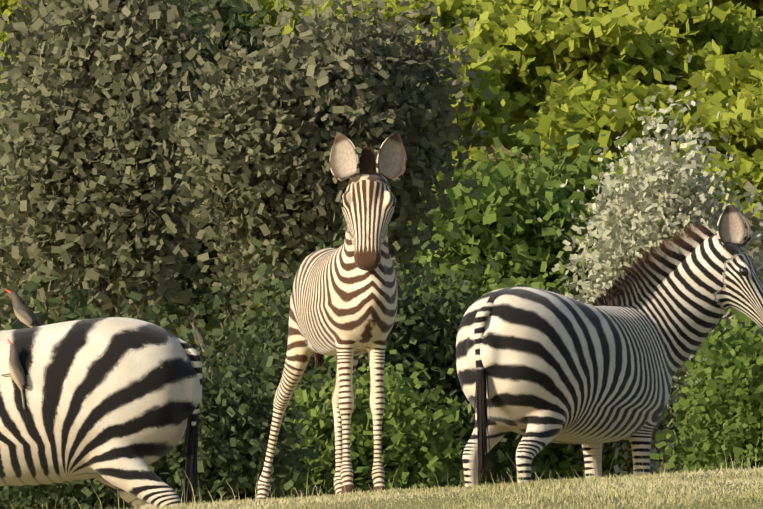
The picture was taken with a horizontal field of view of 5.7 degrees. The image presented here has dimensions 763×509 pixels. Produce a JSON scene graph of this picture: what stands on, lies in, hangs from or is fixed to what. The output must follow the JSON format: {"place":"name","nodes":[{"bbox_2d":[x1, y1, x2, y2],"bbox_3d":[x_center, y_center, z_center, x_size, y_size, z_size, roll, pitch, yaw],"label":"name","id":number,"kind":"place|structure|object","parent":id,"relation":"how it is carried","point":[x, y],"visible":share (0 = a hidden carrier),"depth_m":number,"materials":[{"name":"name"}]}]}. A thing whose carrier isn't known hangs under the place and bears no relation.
{"place":"outdoors","nodes":[
{"label":"outdoors","id":0,"kind":"place"},
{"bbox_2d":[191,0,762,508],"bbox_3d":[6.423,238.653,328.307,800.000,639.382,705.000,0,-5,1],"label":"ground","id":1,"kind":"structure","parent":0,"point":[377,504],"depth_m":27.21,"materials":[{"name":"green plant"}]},
{"bbox_2d":[0,48,17,84],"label":"bush","id":2,"kind":"object","parent":1,"relation":"on","point":[2,54],"depth_m":376.50,"materials":[{"name":"green plant"}]},
{"bbox_2d":[0,20,30,79],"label":"bush","id":3,"kind":"object","parent":1,"relation":"on","point":[3,36],"visible":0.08,"depth_m":378.61,"materials":[{"name":"green plant"}]},
{"bbox_2d":[0,0,54,32],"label":"bush","id":4,"kind":"object","parent":1,"relation":"on","point":[6,6],"visible":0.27,"depth_m":394.34,"materials":[{"name":"green plant"}]},
{"bbox_2d":[0,317,202,508],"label":"zebra","id":5,"kind":"object","parent":1,"relation":"on","point":[112,404],"visible":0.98,"depth_m":32.48,"materials":[{"name":"multicoloured"}]},
{"bbox_2d":[1,339,25,408],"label":"bird","id":6,"kind":"object","parent":5,"relation":"on","point":[16,373],"visible":0.98,"depth_m":32.47,"materials":[{"name":"grey"}]},
{"bbox_2d":[6,290,40,327],"bbox_3d":[-1.543,0.271,32.884,0.305,0.116,0.071,41,16,27],"label":"bird","id":7,"kind":"object","parent":5,"relation":"on","point":[24,314],"visible":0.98,"depth_m":32.87,"materials":[{"name":"grey"}]},
{"bbox_2d":[0,249,211,508],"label":"bush","id":8,"kind":"object","parent":1,"relation":"on","point":[67,312],"depth_m":79.66,"materials":[{"name":"green plant"}]},
{"bbox_2d":[0,0,225,340],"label":"bush","id":9,"kind":"object","parent":1,"relation":"on","point":[41,7],"visible":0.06,"depth_m":178.84,"materials":[{"name":"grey plant"}]},
{"bbox_2d":[0,0,233,334],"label":"bush","id":10,"kind":"object","parent":1,"relation":"on","point":[80,124],"visible":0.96,"depth_m":172.06,"materials":[{"name":"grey plant"}]},
{"bbox_2d":[0,292,359,508],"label":"bush","id":11,"kind":"object","parent":1,"relation":"on","point":[234,426],"visible":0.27,"depth_m":75.58,"materials":[{"name":"green plant"}]},
{"bbox_2d":[179,0,230,26],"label":"bush","id":12,"kind":"object","parent":1,"relation":"on","point":[203,14],"depth_m":424.48,"materials":[{"name":"green plant"}]},
{"bbox_2d":[146,0,283,384],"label":"bush","id":13,"kind":"object","parent":1,"relation":"on","point":[233,19],"visible":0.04,"depth_m":184.63,"materials":[{"name":"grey plant"}]},
{"bbox_2d":[157,277,287,356],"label":"bush","id":14,"kind":"object","parent":1,"relation":"on","point":[207,318],"visible":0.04,"depth_m":304.02,"materials":[{"name":"green plant"}]},
{"bbox_2d":[238,0,307,50],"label":"bush","id":15,"kind":"object","parent":1,"relation":"on","point":[268,5],"visible":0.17,"depth_m":446.04,"materials":[{"name":"green plant"}]},
{"bbox_2d":[119,0,507,360],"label":"bush","id":16,"kind":"object","parent":1,"relation":"on","point":[266,140],"visible":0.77,"depth_m":148.49,"materials":[{"name":"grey plant"}]},
{"bbox_2d":[257,132,406,499],"bbox_3d":[-0.154,0.272,29.767,0.362,1.408,1.258,2,-5,-17],"label":"zebra","id":17,"kind":"object","parent":1,"relation":"on","point":[343,303],"visible":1,"depth_m":29.39,"materials":[{"name":"multicoloured"}]},
{"bbox_2d":[256,187,438,333],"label":"bush","id":18,"kind":"object","parent":1,"relation":"on","point":[404,272],"depth_m":251.99,"materials":[{"name":"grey plant"}]},
{"bbox_2d":[179,209,574,487],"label":"bush","id":19,"kind":"object","parent":1,"relation":"on","point":[435,338],"visible":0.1,"depth_m":91.13,"materials":[{"name":"green plant"}]},
{"bbox_2d":[255,337,516,496],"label":"bush","id":20,"kind":"object","parent":1,"relation":"on","point":[414,452],"visible":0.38,"depth_m":79.40,"materials":[{"name":"green plant"}]},
{"bbox_2d":[39,452,762,508],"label":"grass","id":21,"kind":"structure","parent":1,"relation":"on","point":[602,483],"depth_m":27.52,"materials":[{"name":"green plant"}]},
{"bbox_2d":[278,0,571,92],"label":"bush","id":22,"kind":"object","parent":1,"relation":"on","point":[488,28],"visible":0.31,"depth_m":386.63,"materials":[{"name":"green plant"}]},
{"bbox_2d":[418,159,478,208],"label":"bush","id":23,"kind":"object","parent":1,"relation":"on","point":[442,174],"depth_m":337.05,"materials":[{"name":"green plant"}]},
{"bbox_2d":[352,23,550,149],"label":"bush","id":24,"kind":"object","parent":1,"relation":"on","point":[503,64],"visible":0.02,"depth_m":379.11,"materials":[{"name":"green plant"}]},
{"bbox_2d":[438,99,465,153],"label":"bush","id":25,"kind":"object","parent":1,"relation":"on","point":[461,149],"depth_m":352.39,"materials":[{"name":"green plant"}]},
{"bbox_2d":[406,160,551,226],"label":"bush","id":26,"kind":"object","parent":1,"relation":"on","point":[481,175],"depth_m":337.31,"materials":[{"name":"green plant"}]},
{"bbox_2d":[443,140,523,171],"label":"bush","id":27,"kind":"object","parent":1,"relation":"on","point":[476,155],"depth_m":345.06,"materials":[{"name":"green plant"}]},
{"bbox_2d":[415,39,561,173],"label":"bush","id":28,"kind":"object","parent":1,"relation":"on","point":[487,118],"visible":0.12,"depth_m":363.24,"materials":[{"name":"green plant"}]},
{"bbox_2d":[432,0,574,33],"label":"bush","id":29,"kind":"object","parent":1,"relation":"on","point":[501,11],"visible":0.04,"depth_m":395.88,"materials":[{"name":"green plant"}]},
{"bbox_2d":[399,133,612,321],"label":"bush","id":30,"kind":"object","parent":1,"relation":"on","point":[507,219],"visible":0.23,"depth_m":212.11,"materials":[{"name":"green plant"}]},
{"bbox_2d":[423,229,678,483],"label":"bush","id":31,"kind":"object","parent":1,"relation":"on","point":[566,461],"visible":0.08,"depth_m":94.52,"materials":[{"name":"green plant"}]},
{"bbox_2d":[492,0,620,159],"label":"bush","id":32,"kind":"object","parent":1,"relation":"on","point":[571,5],"visible":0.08,"depth_m":407.19,"materials":[{"name":"green plant"}]},
{"bbox_2d":[492,69,676,167],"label":"bush","id":33,"kind":"object","parent":1,"relation":"on","point":[561,79],"depth_m":380.75,"materials":[{"name":"green plant"}]},
{"bbox_2d":[463,114,734,468],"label":"bush","id":34,"kind":"object","parent":1,"relation":"on","point":[575,183],"visible":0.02,"depth_m":228.06,"materials":[{"name":"green plant"}]},
{"bbox_2d":[462,65,743,174],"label":"bush","id":35,"kind":"object","parent":1,"relation":"on","point":[629,93],"visible":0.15,"depth_m":368.94,"materials":[{"name":"green plant"}]},
{"bbox_2d":[517,98,694,179],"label":"bush","id":36,"kind":"object","parent":1,"relation":"on","point":[594,124],"visible":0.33,"depth_m":360.65,"materials":[{"name":"green plant"}]},
{"bbox_2d":[580,0,631,16],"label":"bush","id":37,"kind":"object","parent":1,"relation":"on","point":[598,2],"depth_m":419.76,"materials":[{"name":"green plant"}]},
{"bbox_2d":[493,4,722,122],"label":"bush","id":38,"kind":"object","parent":1,"relation":"on","point":[617,45],"visible":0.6,"depth_m":386.75,"materials":[{"name":"green plant"}]},
{"bbox_2d":[456,205,762,486],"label":"zebra","id":39,"kind":"object","parent":1,"relation":"on","point":[539,369],"visible":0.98,"depth_m":32.16,"materials":[{"name":"multicoloured"}]},
{"bbox_2d":[495,0,752,133],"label":"bush","id":40,"kind":"object","parent":1,"relation":"on","point":[683,16],"visible":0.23,"depth_m":395.79,"materials":[{"name":"green plant"}]},
{"bbox_2d":[537,50,762,476],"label":"bush","id":41,"kind":"object","parent":1,"relation":"on","point":[654,217],"visible":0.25,"depth_m":94.62,"materials":[{"name":"grey plant"}]},
{"bbox_2d":[580,140,760,202],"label":"bush","id":42,"kind":"object","parent":1,"relation":"on","point":[722,161],"depth_m":344.72,"materials":[{"name":"green plant"}]},
{"bbox_2d":[650,286,762,474],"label":"bush","id":43,"kind":"object","parent":1,"relation":"on","point":[726,402],"visible":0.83,"depth_m":83.09,"materials":[{"name":"green plant"}]},
{"bbox_2d":[653,60,760,99],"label":"bush","id":44,"kind":"object","parent":1,"relation":"on","point":[705,75],"visible":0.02,"depth_m":385.02,"materials":[{"name":"green plant"}]},
{"bbox_2d":[655,6,762,66],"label":"bush","id":45,"kind":"object","parent":1,"relation":"on","point":[731,40],"visible":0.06,"depth_m":399.62,"materials":[{"name":"green plant"}]},
{"bbox_2d":[705,0,712,8],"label":"tree","id":46,"kind":"object","parent":1,"relation":"on","point":[711,4],"depth_m":419.59,"materials":[{"name":"green plant"}]},
{"bbox_2d":[663,0,762,19],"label":"bush","id":47,"kind":"object","parent":1,"relation":"on","point":[757,5],"visible":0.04,"depth_m":424.45,"materials":[{"name":"green plant"}]},
{"bbox_2d":[670,92,762,162],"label":"bush","id":48,"kind":"object","parent":1,"relation":"on","point":[739,134],"visible":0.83,"depth_m":360.96,"materials":[{"name":"green plant"}]},
{"bbox_2d":[673,179,762,472],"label":"bush","id":49,"kind":"object","parent":1,"relation":"on","point":[750,216],"depth_m":200.68,"materials":[{"name":"green plant"}]},
{"bbox_2d":[694,6,762,35],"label":"bush","id":50,"kind":"object","parent":1,"relation":"on","point":[758,21],"depth_m":409.50,"materials":[{"name":"green plant"}]},
{"bbox_2d":[695,41,762,161],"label":"bush","id":51,"kind":"object","parent":1,"relation":"on","point":[743,64],"visible":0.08,"depth_m":373.16,"materials":[{"name":"green plant"}]},
{"bbox_2d":[701,190,762,217],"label":"bush","id":52,"kind":"object","parent":1,"relation":"on","point":[757,214],"depth_m":318.81,"materials":[{"name":"green plant"}]},
{"bbox_2d":[709,214,761,247],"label":"bush","id":53,"kind":"object","parent":1,"relation":"on","point":[754,245],"depth_m":300.05,"materials":[{"name":"green plant"}]},
{"bbox_2d":[712,149,762,210],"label":"bush","id":54,"kind":"object","parent":1,"relation":"on","point":[750,168],"visible":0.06,"depth_m":345.86,"materials":[{"name":"green plant"}]},
{"bbox_2d":[714,89,762,109],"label":"bush","id":55,"kind":"object","parent":1,"relation":"on","point":[754,95],"visible":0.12,"depth_m":381.23,"materials":[{"name":"green plant"}]},
{"bbox_2d":[726,129,760,157],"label":"bush","id":56,"kind":"object","parent":1,"relation":"on","point":[735,149],"visible":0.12,"depth_m":359.69,"materials":[{"name":"green plant"}]}
]}

